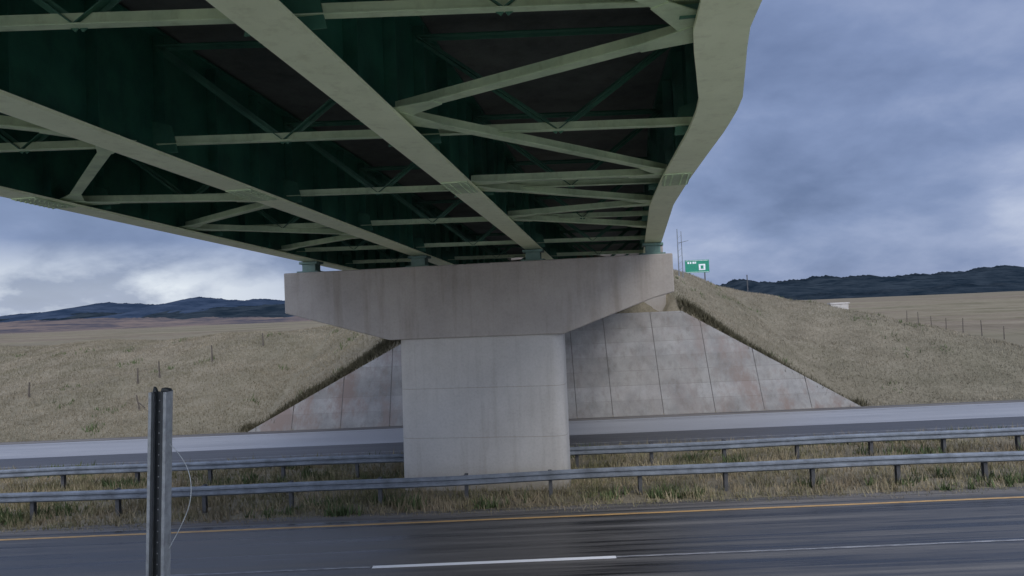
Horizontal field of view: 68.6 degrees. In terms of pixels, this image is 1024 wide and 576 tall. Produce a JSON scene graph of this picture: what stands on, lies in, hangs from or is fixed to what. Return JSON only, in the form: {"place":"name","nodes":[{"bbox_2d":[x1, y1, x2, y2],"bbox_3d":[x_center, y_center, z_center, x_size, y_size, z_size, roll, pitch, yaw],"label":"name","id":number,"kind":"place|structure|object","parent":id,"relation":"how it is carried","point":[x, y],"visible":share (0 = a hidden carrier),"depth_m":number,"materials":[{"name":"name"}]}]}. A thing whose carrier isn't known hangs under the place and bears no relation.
{"place":"outdoors","nodes":[
{"label":"outdoors","id":0,"kind":"place"},
{"bbox_2d":[0,304,292,320],"bbox_3d":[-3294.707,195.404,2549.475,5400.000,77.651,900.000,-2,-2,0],"label":"distant hills","id":1,"kind":"structure","parent":0,"point":[272,311],"depth_m":2447.62,"materials":[{"name":"plant"}]},
{"bbox_2d":[0,297,293,321],"bbox_3d":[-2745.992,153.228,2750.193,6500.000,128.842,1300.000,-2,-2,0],"label":"distant hills","id":2,"kind":"structure","parent":0,"point":[187,305],"depth_m":2735.86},
{"bbox_2d":[0,316,312,333],"bbox_3d":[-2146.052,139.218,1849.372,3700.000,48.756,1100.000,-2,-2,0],"label":"distant fields","id":3,"kind":"structure","parent":0,"point":[36,326],"depth_m":1752.38,"materials":[{"name":"beige plant"}]},
{"bbox_2d":[0,486,1023,575],"bbox_3d":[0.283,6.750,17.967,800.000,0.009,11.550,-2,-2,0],"label":"highway road","id":4,"kind":"structure","parent":0,"point":[954,533],"depth_m":20.15,"materials":[{"name":"grey asphalt"}]},
{"bbox_2d":[0,485,1022,533],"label":"shoulder edge grass","id":5,"kind":"structure","parent":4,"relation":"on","point":[172,523],"depth_m":23.50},
{"bbox_2d":[0,255,1023,528],"bbox_3d":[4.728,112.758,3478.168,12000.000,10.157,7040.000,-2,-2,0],"label":"ground","id":6,"kind":"structure","parent":0,"point":[998,315],"depth_m":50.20,"materials":[{"name":"beige plant"}]},
{"bbox_2d":[0,333,263,396],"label":"wire fence","id":7,"kind":"object","parent":6,"relation":"on","point":[140,371],"visible":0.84,"depth_m":53.60,"materials":[{"name":"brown wood"}]},
{"bbox_2d":[136,395,144,410],"bbox_3d":[-23.398,7.331,47.321,0.606,1.218,0.097,-2,-2,0],"label":"broken fence stake","id":8,"kind":"object","parent":6,"relation":"on","point":[138,402],"visible":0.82,"depth_m":47.29,"materials":[{"name":"grey wood"}]},
{"bbox_2d":[146,386,191,575],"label":"steel post","id":9,"kind":"object","parent":6,"relation":"on","point":[159,489],"visible":1,"depth_m":6.91,"materials":[{"name":"metal"}]},
{"bbox_2d":[284,242,673,490],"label":"concrete bridge pier","id":10,"kind":"structure","parent":6,"relation":"on","point":[484,372],"depth_m":26.40,"materials":[{"name":"concrete"}]},
{"bbox_2d":[0,0,761,269],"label":"highway bridge","id":11,"kind":"structure","parent":10,"relation":"on","point":[353,134],"depth_m":13.83,"materials":[{"name":"green paint"}]},
{"bbox_2d":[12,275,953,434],"bbox_3d":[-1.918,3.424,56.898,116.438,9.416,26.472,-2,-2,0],"label":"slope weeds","id":12,"kind":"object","parent":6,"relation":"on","point":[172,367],"visible":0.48,"depth_m":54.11,"materials":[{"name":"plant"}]},
{"bbox_2d":[0,451,1023,520],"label":"guardrail","id":13,"kind":"object","parent":6,"relation":"on","point":[205,491],"visible":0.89,"depth_m":24.65,"materials":[{"name":"metal"}]},
{"bbox_2d":[0,427,1023,488],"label":"guardrail","id":14,"kind":"object","parent":6,"relation":"on","point":[650,448],"visible":0.72,"depth_m":29.15,"materials":[{"name":"metal"}]},
{"bbox_2d":[235,293,870,431],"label":"wall edge grass","id":15,"kind":"structure","parent":6,"relation":"on","point":[369,355],"depth_m":44.81,"materials":[{"name":"brown plant"}]},
{"bbox_2d":[248,246,860,431],"bbox_3d":[2.213,2.643,46.927,34.960,10.350,8.175,-2,-2,0],"label":"bridge abutment","id":16,"kind":"object","parent":6,"relation":"on","point":[660,362],"visible":0.35,"depth_m":43.80,"materials":[{"name":"concrete"}]},
{"bbox_2d":[676,229,687,277],"bbox_3d":[13.237,-2.622,58.036,0.877,3.944,0.140,-3,-2,12],"label":"lattice pole","id":17,"kind":"object","parent":6,"relation":"on","point":[678,253],"visible":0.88,"depth_m":58.07,"materials":[{"name":"metal"}]},
{"bbox_2d":[685,259,708,279],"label":"green highway sign","id":18,"kind":"object","parent":6,"relation":"on","point":[697,266],"visible":0.87,"depth_m":70.08,"materials":[{"name":"metal"}]},
{"bbox_2d":[828,302,849,308],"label":"concrete headwall","id":19,"kind":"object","parent":6,"relation":"on","point":[842,305],"visible":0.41,"depth_m":137.88,"materials":[{"name":"white concrete"}]},
{"bbox_2d":[906,310,1023,339],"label":"wire fence","id":20,"kind":"object","parent":6,"relation":"on","point":[966,326],"visible":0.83,"depth_m":109.73,"materials":[{"name":"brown wood"}]},
{"bbox_2d":[0,400,1023,469],"bbox_3d":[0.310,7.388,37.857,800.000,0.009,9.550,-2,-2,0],"label":"highway road","id":21,"kind":"structure","parent":0,"point":[656,429],"depth_m":37.89,"materials":[{"name":"grey asphalt"}]},
{"bbox_2d":[0,423,1023,531],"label":"median grass","id":22,"kind":"structure","parent":0,"point":[84,484],"depth_m":26.03,"materials":[{"name":"beige plant"}]},
{"bbox_2d":[0,0,1023,315],"label":"sky","id":23,"kind":"structure","parent":0,"point":[881,138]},
{"bbox_2d":[716,265,1023,296],"bbox_3d":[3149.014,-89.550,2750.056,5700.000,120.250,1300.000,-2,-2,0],"label":"distant hills","id":24,"kind":"structure","parent":0,"point":[811,285],"depth_m":2679.22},
{"bbox_2d":[784,283,1023,299],"bbox_3d":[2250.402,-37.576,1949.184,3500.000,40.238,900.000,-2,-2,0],"label":"distant fields","id":25,"kind":"structure","parent":0,"point":[967,288],"depth_m":1900.72,"materials":[{"name":"plant"}]}
]}

